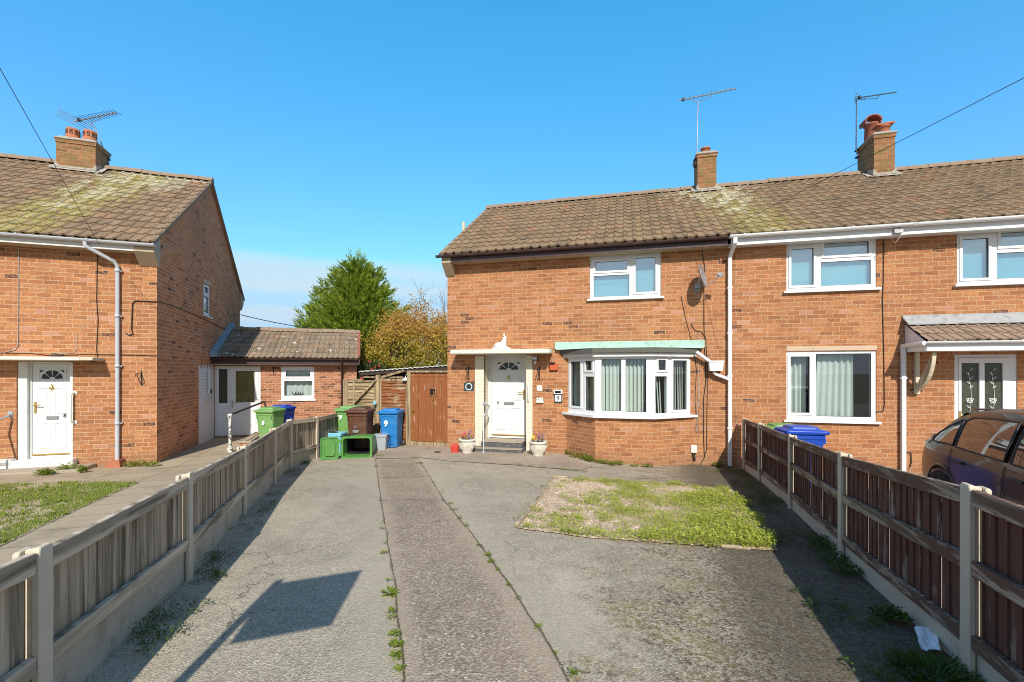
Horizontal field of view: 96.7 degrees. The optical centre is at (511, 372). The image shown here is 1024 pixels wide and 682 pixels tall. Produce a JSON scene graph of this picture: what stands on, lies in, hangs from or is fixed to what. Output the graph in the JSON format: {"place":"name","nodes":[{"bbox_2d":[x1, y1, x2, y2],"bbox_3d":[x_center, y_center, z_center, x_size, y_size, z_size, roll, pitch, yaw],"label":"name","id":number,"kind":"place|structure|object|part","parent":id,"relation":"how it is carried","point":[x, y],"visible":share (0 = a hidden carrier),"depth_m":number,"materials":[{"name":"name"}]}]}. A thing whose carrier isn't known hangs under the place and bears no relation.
{"place":"outdoors","nodes":[
{"label":"outdoors","id":0,"kind":"place"},
{"bbox_2d":[0,480,138,545],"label":"lawn grass","id":1,"kind":"structure","parent":0,"point":[73,492],"depth_m":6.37,"materials":[{"name":"green plant"}]},
{"bbox_2d":[0,437,245,564],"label":"paved path","id":2,"kind":"structure","parent":0,"point":[153,478],"depth_m":7.93,"materials":[{"name":"concrete"}]},
{"bbox_2d":[32,466,54,475],"bbox_3d":[-8.767,1.851,8.542,0.356,0.144,0.310,0,0,0],"label":"weed clump","id":3,"kind":"object","parent":2,"relation":"on","point":[43,471],"visible":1,"depth_m":8.53,"materials":[{"name":"green plant"}]},
{"bbox_2d":[55,461,87,471],"bbox_3d":[-8.643,1.865,8.921,0.896,0.180,0.440,0,0,34],"label":"weed clump","id":4,"kind":"object","parent":2,"relation":"on","point":[83,469],"visible":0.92,"depth_m":8.85,"materials":[{"name":"green plant"}]},
{"bbox_2d":[121,458,160,465],"bbox_3d":[-7.726,1.876,9.525,0.790,0.176,0.351,0,0,0],"label":"weed clump","id":5,"kind":"object","parent":2,"relation":"on","point":[136,463],"visible":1,"depth_m":9.50,"materials":[{"name":"green plant"}]},
{"bbox_2d":[227,401,264,452],"bbox_3d":[-7.281,1.470,12.548,0.116,1.175,3.044,0,0,-15],"label":"path handrail","id":6,"kind":"object","parent":2,"relation":"on","point":[229,447],"visible":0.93,"depth_m":11.12,"materials":[{"name":"white metal"}]},
{"bbox_2d":[254,406,285,437],"bbox_3d":[-6.207,1.417,11.726,0.526,1.055,0.687,0,0,6],"label":"wheelie bin","id":7,"kind":"object","parent":2,"relation":"on","point":[268,417],"visible":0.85,"depth_m":11.48,"materials":[{"name":"green plastic"}]},
{"bbox_2d":[272,404,295,422],"bbox_3d":[-6.317,1.419,12.526,0.526,1.055,0.688,0,0,4],"label":"wheelie bin","id":8,"kind":"object","parent":2,"relation":"on","point":[289,411],"visible":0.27,"depth_m":12.43,"materials":[{"name":"blue plastic"}]},
{"bbox_2d":[372,445,590,469],"bbox_3d":[-1.342,1.853,10.330,6.363,0.079,2.070,0,0,15],"label":"concrete apron","id":9,"kind":"object","parent":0,"point":[550,460],"visible":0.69,"depth_m":9.94,"materials":[{"name":"grey concrete"}]},
{"bbox_2d":[334,405,361,433],"bbox_3d":[-4.037,1.368,11.479,0.616,1.066,0.761,0,0,4],"label":"wheelie bin","id":10,"kind":"object","parent":9,"relation":"on","point":[342,421],"visible":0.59,"depth_m":11.20,"materials":[{"name":"green plastic"}]},
{"bbox_2d":[344,406,375,447],"bbox_3d":[-3.662,1.366,11.027,0.560,1.055,0.712,0,0,2],"label":"wheelie bin","id":11,"kind":"object","parent":9,"relation":"on","point":[359,419],"visible":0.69,"depth_m":10.77,"materials":[{"name":"brown plastic"}]},
{"bbox_2d":[375,433,389,449],"bbox_3d":[-3.187,1.694,11.062,0.435,0.380,0.380,0,0,-4],"label":"food caddy","id":12,"kind":"object","parent":9,"relation":"on","point":[382,439],"visible":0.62,"depth_m":10.94,"materials":[{"name":"grey plastic"}]},
{"bbox_2d":[377,408,404,446],"bbox_3d":[-3.015,1.391,11.413,0.526,0.981,0.687,0,0,3],"label":"wheelie bin","id":13,"kind":"object","parent":9,"relation":"on","point":[391,420],"visible":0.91,"depth_m":11.18,"materials":[{"name":"blue plastic"}]},
{"bbox_2d":[451,443,458,452],"bbox_3d":[-1.313,1.736,10.452,0.175,0.199,0.125,0,0,10],"label":"fuel can","id":14,"kind":"object","parent":9,"relation":"on","point":[455,448],"visible":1,"depth_m":10.40,"materials":[{"name":"red plastic"}]},
{"bbox_2d":[458,437,475,452],"bbox_3d":[-1.026,1.678,10.413,0.400,0.320,0.400,0,0,0],"label":"planter","id":15,"kind":"object","parent":9,"relation":"on","point":[466,446],"visible":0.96,"depth_m":10.28,"materials":[{"name":"white stone"}]},
{"bbox_2d":[460,430,473,439],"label":"potted plant","id":16,"kind":"object","parent":15,"relation":"on","point":[467,435],"visible":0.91,"depth_m":10.39,"materials":[{"name":"pink plant"}]},
{"bbox_2d":[529,440,546,455],"bbox_3d":[0.583,1.698,10.164,0.410,0.320,0.410,0,0,0],"label":"planter","id":17,"kind":"object","parent":9,"relation":"on","point":[537,448],"visible":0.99,"depth_m":10.03,"materials":[{"name":"white stone"}]},
{"bbox_2d":[531,430,544,441],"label":"potted plant","id":18,"kind":"object","parent":17,"relation":"on","point":[538,438],"visible":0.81,"depth_m":10.14,"materials":[{"name":"pink plant"}]},
{"bbox_2d":[492,333,509,348],"bbox_3d":[-0.247,-0.719,10.561,0.450,0.385,0.216,0,0,14],"label":"dog statue","id":19,"kind":"object","parent":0,"point":[501,344],"visible":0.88,"depth_m":10.51,"materials":[{"name":"white paint"}]},
{"bbox_2d":[0,0,1023,363],"label":"sky","id":20,"kind":"structure","parent":0,"point":[322,129],"materials":[{"name":"blue"}]},
{"bbox_2d":[83,455,966,681],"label":"driveway","id":21,"kind":"structure","parent":0,"point":[295,594],"depth_m":3.16,"materials":[{"name":"grey concrete"}]},
{"bbox_2d":[328,431,347,452],"bbox_3d":[-4.216,1.644,10.900,0.424,0.520,0.382,0,0,5],"label":"recycling box","id":22,"kind":"object","parent":21,"relation":"on","point":[339,434],"visible":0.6,"depth_m":10.73,"materials":[{"name":"blue plastic"}]},
{"bbox_2d":[320,434,375,459],"bbox_3d":[-3.654,1.652,10.334,1.067,0.491,0.987,0,0,-6],"label":"toppled bin","id":23,"kind":"object","parent":21,"relation":"on","point":[329,448],"visible":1,"depth_m":10.01,"materials":[{"name":"green plastic"}]},
{"bbox_2d":[379,586,398,596],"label":"dandelion","id":24,"kind":"object","parent":21,"relation":"on","point":[392,590],"visible":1,"depth_m":3.14,"materials":[{"name":"green plant"}]},
{"bbox_2d":[375,460,404,681],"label":"joint seam","id":25,"kind":"object","parent":21,"relation":"on","point":[403,662],"visible":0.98,"depth_m":3.08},
{"bbox_2d":[376,459,429,477],"bbox_3d":[-2.134,1.810,8.669,0.881,0.116,2.422,0,0,-17],"label":"concrete strip","id":26,"kind":"object","parent":21,"relation":"on","point":[401,468],"visible":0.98,"depth_m":8.52,"materials":[{"name":"grey concrete"}]},
{"bbox_2d":[378,477,442,499],"bbox_3d":[-1.550,1.716,6.785,0.836,0.098,1.990,0,0,-18],"label":"concrete strip","id":27,"kind":"object","parent":21,"relation":"on","point":[408,488],"visible":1,"depth_m":6.63,"materials":[{"name":"grey concrete"}]},
{"bbox_2d":[381,500,566,681],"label":"concrete strip","id":28,"kind":"object","parent":21,"relation":"on","point":[462,615],"visible":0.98,"depth_m":2.91,"materials":[{"name":"grey concrete"}]},
{"bbox_2d":[368,445,587,676],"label":"weeds","id":29,"kind":"object","parent":21,"relation":"on","point":[395,641],"visible":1,"depth_m":2.59,"materials":[{"name":"green plant"}]},
{"bbox_2d":[420,462,569,681],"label":"joint seam","id":30,"kind":"object","parent":21,"relation":"on","point":[560,664],"visible":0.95,"depth_m":2.91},
{"bbox_2d":[515,485,549,525],"bbox_3d":[0.302,1.668,5.827,0.050,0.170,2.135,0,0,14],"label":"timber edging","id":31,"kind":"object","parent":21,"relation":"on","point":[521,518],"visible":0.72,"depth_m":5.50,"materials":[{"name":"beige wood"}]},
{"bbox_2d":[127,461,980,681],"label":"weeds","id":32,"kind":"object","parent":21,"relation":"on","point":[762,501],"visible":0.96,"depth_m":2.89,"materials":[{"name":"green plant"}]},
{"bbox_2d":[553,475,567,477],"bbox_3d":[0.821,1.782,7.746,0.247,0.046,0.040,0,0,11],"label":"timber edging","id":33,"kind":"object","parent":21,"relation":"on","point":[557,476],"visible":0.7,"depth_m":7.73,"materials":[{"name":"brown wood"}]},
{"bbox_2d":[564,450,593,461],"bbox_3d":[1.468,1.811,10.053,0.378,0.171,0.979,0,0,-24],"label":"weed clump","id":34,"kind":"object","parent":21,"relation":"on","point":[588,458],"visible":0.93,"depth_m":9.85,"materials":[{"name":"green plant"}]},
{"bbox_2d":[594,458,625,464],"bbox_3d":[2.013,1.854,9.449,0.671,0.122,0.348,0,0,19],"label":"weed clump","id":35,"kind":"object","parent":21,"relation":"on","point":[611,462],"visible":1,"depth_m":9.44,"materials":[{"name":"green plant"}]},
{"bbox_2d":[630,461,653,466],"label":"weed clump","id":36,"kind":"object","parent":21,"relation":"on","point":[647,465],"visible":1,"depth_m":9.29,"materials":[{"name":"green plant"}]},
{"bbox_2d":[514,475,777,548],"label":"bed weeds","id":37,"kind":"object","parent":21,"relation":"on","point":[748,537],"visible":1,"depth_m":5.19,"materials":[{"name":"green plant"}]},
{"bbox_2d":[517,478,777,550],"bbox_3d":[1.743,1.727,5.916,2.799,0.245,3.298,0,0,13],"label":"gravel bed","id":38,"kind":"object","parent":21,"relation":"on","point":[593,516],"visible":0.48,"depth_m":5.54,"materials":[{"name":"beige gravel"}]},
{"bbox_2d":[705,542,749,549],"bbox_3d":[2.045,1.654,4.332,0.407,0.039,0.030,0,0,12],"label":"timber edging","id":39,"kind":"object","parent":21,"relation":"on","point":[735,546],"visible":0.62,"depth_m":4.31,"materials":[{"name":"beige wood"}]},
{"bbox_2d":[805,532,863,575],"bbox_3d":[2.898,1.622,4.122,0.324,0.162,1.083,0,0,26],"label":"weed clump","id":40,"kind":"object","parent":21,"relation":"on","point":[841,556],"visible":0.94,"depth_m":3.99,"materials":[{"name":"green plant"}]},
{"bbox_2d":[868,603,913,624],"bbox_3d":[2.450,1.549,2.950,0.230,0.110,0.176,0,0,42],"label":"weed clump","id":41,"kind":"object","parent":21,"relation":"on","point":[891,614],"visible":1,"depth_m":2.94,"materials":[{"name":"green plant"}]},
{"bbox_2d":[914,626,940,650],"bbox_3d":[2.427,1.552,2.659,0.098,0.034,0.398,0,0,38],"label":"paper wrapper","id":42,"kind":"object","parent":21,"relation":"on","point":[927,639],"visible":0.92,"depth_m":2.63,"materials":[{"name":"white paper"}]},
{"bbox_2d":[882,642,987,681],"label":"grass tuft","id":43,"kind":"object","parent":21,"relation":"on","point":[955,663],"visible":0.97,"depth_m":2.39,"materials":[{"name":"green plant"}]},
{"bbox_2d":[822,471,941,607],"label":"neighbour drive","id":44,"kind":"structure","parent":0,"point":[889,529],"depth_m":5.17,"materials":[{"name":"concrete"}]},
{"bbox_2d":[764,423,795,428],"bbox_3d":[4.888,1.448,8.255,0.700,1.034,0.560,0,0,10],"label":"wheelie bin","id":45,"kind":"object","parent":44,"relation":"on","point":[772,425],"visible":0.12,"depth_m":8.17,"materials":[{"name":"green plastic"}]},
{"bbox_2d":[774,424,829,446],"bbox_3d":[4.855,1.419,7.706,0.736,1.034,0.560,0,0,12],"label":"wheelie bin","id":46,"kind":"object","parent":44,"relation":"on","point":[814,435],"visible":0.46,"depth_m":7.46,"materials":[{"name":"blue plastic"}]},
{"bbox_2d":[922,408,1023,520],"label":"parked car","id":47,"kind":"object","parent":44,"relation":"on","point":[984,447],"visible":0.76,"depth_m":4.96,"materials":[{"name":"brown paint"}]},
{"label":"quarter window","id":48,"kind":"part","parent":47,"relation":"part of","materials":[{"name":"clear glass"}]},
{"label":"side window","id":49,"kind":"part","parent":47,"relation":"part of","materials":[{"name":"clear glass"}]},
{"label":"side window","id":50,"kind":"part","parent":47,"relation":"part of","materials":[{"name":"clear glass"}]},
{"bbox_3d":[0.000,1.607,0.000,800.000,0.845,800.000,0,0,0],"label":"ground","id":51,"kind":"structure","parent":0,"visible":0},
{"bbox_2d":[0,127,244,474],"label":"semi detached house","id":52,"kind":"structure","parent":51,"relation":"on","point":[162,237],"depth_m":9.68,"materials":[{"name":"orange brick"}]},
{"bbox_2d":[0,411,12,419],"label":"handrail","id":53,"kind":"object","parent":52,"relation":"attached to","point":[10,413],"visible":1,"depth_m":9.02,"materials":[{"name":"metal"}]},
{"bbox_2d":[7,246,18,351],"bbox_3d":[-9.942,-1.517,9.046,0.215,2.254,0.014,0,0,-18],"label":"cable","id":54,"kind":"object","parent":52,"relation":"attached to","point":[18,301],"visible":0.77,"depth_m":9.07,"materials":[{"name":"brown plastic"}]},
{"bbox_2d":[0,68,98,243],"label":"overhead cable","id":55,"kind":"object","parent":52,"relation":"attached to","point":[43,145],"visible":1,"depth_m":6.13,"materials":[{"name":"black rubber"}]},
{"bbox_2d":[30,362,70,458],"bbox_3d":[-9.443,0.772,9.342,0.707,1.955,0.138,0,0,-18],"label":"door","id":56,"kind":"structure","parent":52,"relation":"in","point":[49,381],"depth_m":9.33,"materials":[{"name":"beige plastic"}]},
{"bbox_2d":[70,391,76,423],"bbox_3d":[-8.991,0.726,9.326,0.086,0.685,0.098,0,0,-18],"label":"grab rail","id":57,"kind":"object","parent":52,"relation":"attached to","point":[74,421],"visible":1,"depth_m":9.28,"materials":[{"name":"white paint"}]},
{"bbox_2d":[0,352,156,355],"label":"cable","id":58,"kind":"object","parent":52,"relation":"attached to","point":[88,354],"visible":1,"depth_m":9.43,"materials":[{"name":"black plastic"}]},
{"bbox_2d":[55,109,120,164],"bbox_3d":[-11.462,-6.441,12.550,1.686,1.432,0.658,0,0,0],"label":"tv aerial","id":59,"kind":"object","parent":52,"relation":"attached to","point":[78,119],"visible":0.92,"depth_m":12.47,"materials":[{"name":"metal"}]},
{"bbox_2d":[91,255,97,361],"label":"cable","id":60,"kind":"object","parent":52,"relation":"attached to","point":[97,309],"visible":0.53,"depth_m":9.47,"materials":[{"name":"black plastic"}]},
{"bbox_2d":[135,371,141,385],"bbox_3d":[-7.879,0.128,9.596,0.020,0.321,0.281,0,0,-19],"label":"hanging basket bracket","id":61,"kind":"object","parent":52,"relation":"attached to","point":[139,378],"visible":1,"depth_m":9.69,"materials":[{"name":"black metal"}]},
{"bbox_2d":[126,300,157,335],"bbox_3d":[-7.907,-1.154,9.723,0.573,0.757,0.022,0,0,-18],"label":"cable","id":62,"kind":"object","parent":52,"relation":"attached to","point":[132,313],"visible":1,"depth_m":9.67,"materials":[{"name":"black plastic"}]},
{"bbox_2d":[158,301,224,328],"bbox_3d":[-8.764,-1.474,13.165,0.017,0.177,6.992,0,0,-18],"label":"cable","id":63,"kind":"object","parent":52,"relation":"attached to","point":[193,314],"visible":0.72,"depth_m":12.05,"materials":[{"name":"black plastic"}]},
{"bbox_2d":[203,284,212,318],"bbox_3d":[-8.776,-2.042,13.027,0.180,0.935,0.750,0,0,-18],"label":"window","id":64,"kind":"structure","parent":52,"relation":"in","point":[206,294],"depth_m":13.21,"materials":[{"name":"white plastic"}]},
{"bbox_2d":[205,369,212,399],"bbox_3d":[-8.666,0.345,13.016,0.120,0.890,0.280,0,0,-18],"label":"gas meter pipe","id":65,"kind":"object","parent":52,"relation":"attached to","point":[208,396],"visible":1,"depth_m":12.99,"materials":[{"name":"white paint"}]},
{"bbox_2d":[240,314,366,332],"bbox_3d":[-6.365,-1.868,18.190,7.871,0.562,0.027,0,0,-19],"label":"overhead cable","id":66,"kind":"object","parent":52,"relation":"attached to","point":[279,323],"visible":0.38,"depth_m":17.29,"materials":[{"name":"black rubber"}]},
{"bbox_2d":[0,413,338,681],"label":"timber fence","id":67,"kind":"object","parent":51,"relation":"on","point":[76,606],"visible":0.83,"depth_m":2.55,"materials":[{"name":"wood"}]},
{"bbox_2d":[238,432,258,445],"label":"garden wall","id":68,"kind":"structure","parent":51,"relation":"on","point":[249,439],"depth_m":11.37,"materials":[{"name":"brick"}]},
{"bbox_2d":[210,322,359,437],"bbox_3d":[-7.465,0.390,15.772,4.185,4.120,3.921,0,0,-18],"label":"side extension","id":69,"kind":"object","parent":51,"relation":"on","point":[313,368],"visible":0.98,"depth_m":14.35,"materials":[{"name":"brick"}]},
{"bbox_2d":[215,366,259,435],"bbox_3d":[-8.353,0.870,13.878,1.222,2.100,0.131,0,0,-18],"label":"door","id":70,"kind":"structure","parent":69,"relation":"in","point":[237,388],"depth_m":13.87,"materials":[{"name":"white plastic"}]},
{"bbox_2d":[279,367,315,400],"bbox_3d":[-6.798,0.362,14.467,1.077,1.085,0.261,0,0,-18],"label":"window","id":71,"kind":"structure","parent":69,"relation":"in","point":[295,384],"depth_m":14.48,"materials":[{"name":"white plastic"}]},
{"bbox_2d":[292,248,433,378],"bbox_3d":[-6.584,-1.756,19.810,8.832,7.621,8.283,0,0,-32],"label":"conifer tree","id":72,"kind":"object","parent":51,"relation":"on","point":[355,296],"visible":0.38,"depth_m":18.73,"materials":[{"name":"green plant"}]},
{"bbox_2d":[357,359,390,379],"bbox_3d":[-4.675,0.692,15.401,1.730,2.321,1.451,0,0,0],"label":"camellia bush","id":73,"kind":"object","parent":51,"relation":"on","point":[366,366],"visible":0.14,"depth_m":15.28,"materials":[{"name":"green plant"}]},
{"bbox_2d":[343,375,406,443],"bbox_3d":[-3.591,1.009,11.935,1.902,1.882,0.170,0,0,14],"label":"slatted fence","id":74,"kind":"object","parent":51,"relation":"on","point":[385,393],"visible":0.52,"depth_m":11.90,"materials":[{"name":"brown wood"}]},
{"bbox_2d":[357,292,446,378],"bbox_3d":[-3.741,-0.747,17.585,4.998,5.259,3.854,0,0,0],"label":"autumn tree","id":75,"kind":"object","parent":51,"relation":"on","point":[432,334],"visible":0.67,"depth_m":16.90,"materials":[{"name":"yellow plant"}]},
{"bbox_2d":[359,365,446,379],"bbox_3d":[-2.588,0.865,13.517,2.998,2.171,2.392,0,0,14],"label":"lean to shed","id":76,"kind":"object","parent":51,"relation":"on","point":[398,373],"visible":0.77,"depth_m":12.55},
{"bbox_2d":[388,277,446,362],"bbox_3d":[-3.985,-1.505,24.095,4.949,7.118,3.071,0,0,16],"label":"bare tree","id":77,"kind":"object","parent":51,"relation":"on","point":[433,297],"visible":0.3,"depth_m":23.71,"materials":[{"name":"plant"}]},
{"bbox_2d":[435,146,737,466],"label":"semi detached house","id":78,"kind":"structure","parent":51,"relation":"on","point":[586,293],"depth_m":10.42,"materials":[{"name":"orange brick"}]},
{"bbox_2d":[407,371,446,445],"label":"garden gate","id":79,"kind":"structure","parent":78,"relation":"attached to","point":[426,407],"depth_m":11.50,"materials":[{"name":"brown wood"}]},
{"bbox_2d":[464,383,473,390],"bbox_3d":[-1.048,0.352,11.043,0.263,0.192,0.038,0,0,14],"label":"house sign","id":80,"kind":"object","parent":78,"relation":"attached to","point":[468,386],"visible":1,"depth_m":11.04,"materials":[{"name":"stone"}]},
{"bbox_2d":[481,402,489,452],"bbox_3d":[-0.612,1.341,10.678,0.180,1.257,0.594,0,0,0],"label":"handrail","id":81,"kind":"object","parent":78,"relation":"attached to","point":[484,403],"visible":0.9,"depth_m":10.41,"materials":[{"name":"metal"}]},
{"bbox_2d":[489,355,525,438],"bbox_3d":[-0.082,0.600,11.204,0.984,2.030,0.138,0,0,14],"label":"door","id":82,"kind":"structure","parent":78,"relation":"in","point":[507,374],"depth_m":11.21,"materials":[{"name":"beige plastic"}]},
{"bbox_2d":[531,356,537,363],"bbox_3d":[0.537,-0.277,10.544,0.140,0.190,0.236,0,0,14],"label":"security light","id":83,"kind":"object","parent":78,"relation":"attached to","point":[534,358],"visible":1,"depth_m":10.45,"materials":[{"name":"black plastic"}]},
{"bbox_2d":[536,397,543,402],"bbox_3d":[0.647,0.645,10.607,0.180,0.125,0.057,0,0,14],"label":"cat ornament","id":84,"kind":"object","parent":78,"relation":"attached to","point":[540,400],"visible":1,"depth_m":10.59,"materials":[{"name":"white paint"}]},
{"bbox_2d":[549,362,557,369],"bbox_3d":[0.960,-0.139,10.498,0.198,0.186,0.120,0,0,14],"label":"alarm box","id":85,"kind":"object","parent":78,"relation":"attached to","point":[553,365],"visible":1,"depth_m":10.48,"materials":[{"name":"red plastic"}]},
{"bbox_2d":[554,390,561,402],"bbox_3d":[1.062,0.555,10.499,0.198,0.298,0.068,0,0,14],"label":"solar number light","id":86,"kind":"object","parent":78,"relation":"attached to","point":[557,396],"visible":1,"depth_m":10.49,"materials":[{"name":"white plastic"}]},
{"bbox_2d":[568,357,594,414],"bbox_3d":[1.647,0.290,10.192,0.295,1.250,0.928,0,0,-34],"label":"window","id":87,"kind":"structure","parent":78,"relation":"in","point":[582,373],"depth_m":10.11,"materials":[{"name":"white plastic"}]},
{"bbox_2d":[595,356,650,415],"bbox_3d":[2.372,0.292,9.695,1.175,1.245,0.191,0,0,14],"label":"window","id":88,"kind":"structure","parent":78,"relation":"in","point":[621,368],"depth_m":9.72,"materials":[{"name":"white plastic"}]},
{"bbox_2d":[587,252,663,300],"bbox_3d":[2.528,-2.128,10.197,1.659,1.015,0.200,0,0,14],"label":"window","id":89,"kind":"structure","parent":78,"relation":"in","point":[630,276],"depth_m":10.23,"materials":[{"name":"white plastic"}]},
{"bbox_2d":[651,356,689,415],"bbox_3d":[3.367,0.292,9.725,1.064,1.245,0.186,0,0,-22],"label":"window","id":90,"kind":"structure","parent":78,"relation":"in","point":[667,372],"depth_m":9.64,"materials":[{"name":"white plastic"}]},
{"bbox_2d":[681,297,696,419],"bbox_3d":[3.823,-0.265,9.828,0.334,2.790,0.009,0,0,14],"label":"cable","id":91,"kind":"object","parent":78,"relation":"attached to","point":[695,360],"visible":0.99,"depth_m":9.79,"materials":[{"name":"black plastic"}]},
{"bbox_2d":[691,445,696,460],"bbox_3d":[3.911,1.733,9.787,0.126,0.333,0.060,0,0,14],"label":"meter box","id":92,"kind":"object","parent":78,"relation":"attached to","point":[693,449],"visible":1,"depth_m":9.76,"materials":[{"name":"white plastic"}]},
{"bbox_2d":[695,366,698,431],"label":"cable","id":93,"kind":"object","parent":78,"relation":"attached to","point":[698,394],"visible":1,"depth_m":9.78,"materials":[{"name":"plastic"}]},
{"bbox_2d":[691,324,707,457],"bbox_3d":[4.023,0.403,9.776,0.342,2.905,0.011,0,0,14],"label":"cable","id":94,"kind":"object","parent":78,"relation":"attached to","point":[707,387],"visible":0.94,"depth_m":9.74,"materials":[{"name":"plastic"}]},
{"bbox_2d":[700,253,705,464],"bbox_3d":[4.097,-0.389,9.759,0.134,4.759,0.013,0,0,14],"label":"cable","id":95,"kind":"object","parent":78,"relation":"attached to","point":[705,381],"visible":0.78,"depth_m":9.75,"materials":[{"name":"black plastic"}]},
{"bbox_2d":[678,87,735,167],"bbox_3d":[5.411,-6.878,12.735,1.562,2.166,0.180,0,0,42],"label":"tv aerial","id":96,"kind":"object","parent":78,"relation":"attached to","point":[702,95],"visible":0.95,"depth_m":12.87,"materials":[{"name":"metal"}]},
{"bbox_2d":[695,264,722,291],"bbox_3d":[4.099,-1.993,9.482,0.497,0.526,0.556,0,0,14],"label":"satellite dish","id":97,"kind":"object","parent":78,"relation":"attached to","point":[702,277],"visible":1,"depth_m":9.55,"materials":[{"name":"metal"}]},
{"bbox_2d":[708,78,1023,238],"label":"overhead cable","id":98,"kind":"object","parent":78,"relation":"attached to","point":[883,149],"visible":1,"depth_m":5.77,"materials":[{"name":"black rubber"}]},
{"bbox_2d":[704,114,1023,474],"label":"semi detached house","id":99,"kind":"structure","parent":51,"relation":"on","point":[808,320],"depth_m":9.12,"materials":[{"name":"brick"}]},
{"bbox_2d":[783,239,881,293],"bbox_3d":[6.437,-2.141,9.210,1.712,1.031,0.190,0,0,14],"label":"window","id":100,"kind":"structure","parent":99,"relation":"in","point":[844,265],"depth_m":9.25,"materials":[{"name":"white plastic"}]},
{"bbox_2d":[783,351,881,423],"bbox_3d":[6.454,0.298,9.277,1.712,1.445,0.329,0,0,14],"label":"window","id":101,"kind":"structure","parent":99,"relation":"in","point":[830,384],"depth_m":9.34,"materials":[{"name":"white plastic"}]},
{"bbox_2d":[854,92,896,158],"bbox_3d":[9.320,-6.688,11.772,0.276,1.793,1.398,0,0,0],"label":"tv aerial","id":102,"kind":"object","parent":99,"relation":"attached to","point":[859,97],"visible":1,"depth_m":12.27,"materials":[{"name":"metal"}]},
{"bbox_2d":[876,239,884,411],"bbox_3d":[7.264,-0.959,8.963,0.143,3.492,0.014,0,0,14],"label":"cable","id":103,"kind":"object","parent":99,"relation":"attached to","point":[883,327],"visible":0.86,"depth_m":8.95,"materials":[{"name":"black plastic"}]},
{"bbox_2d":[891,228,902,242],"bbox_3d":[7.291,-2.580,8.634,0.196,0.276,0.070,0,0,14],"label":"cable bracket","id":104,"kind":"object","parent":99,"relation":"attached to","point":[897,231],"visible":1,"depth_m":8.60,"materials":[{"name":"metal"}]},
{"bbox_2d":[898,183,1023,229],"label":"overhead cable","id":105,"kind":"object","parent":104,"relation":"attached to","point":[966,204],"visible":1,"depth_m":5.72,"materials":[{"name":"black rubber"}]},
{"bbox_2d":[954,354,1016,419],"bbox_3d":[8.915,0.808,8.577,0.969,2.285,0.129,0,0,14],"label":"door","id":106,"kind":"structure","parent":99,"relation":"in","point":[979,382],"depth_m":8.58,"materials":[{"name":"white plastic"}]},
{"bbox_2d":[953,230,1023,286],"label":"window","id":107,"kind":"structure","parent":99,"relation":"in","point":[1005,250],"depth_m":8.58,"materials":[{"name":"white plastic"}]},
{"bbox_2d":[742,418,1023,681],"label":"timber fence","id":108,"kind":"object","parent":51,"relation":"on","point":[975,621],"visible":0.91,"depth_m":2.80,"materials":[{"name":"wood"}]}
]}

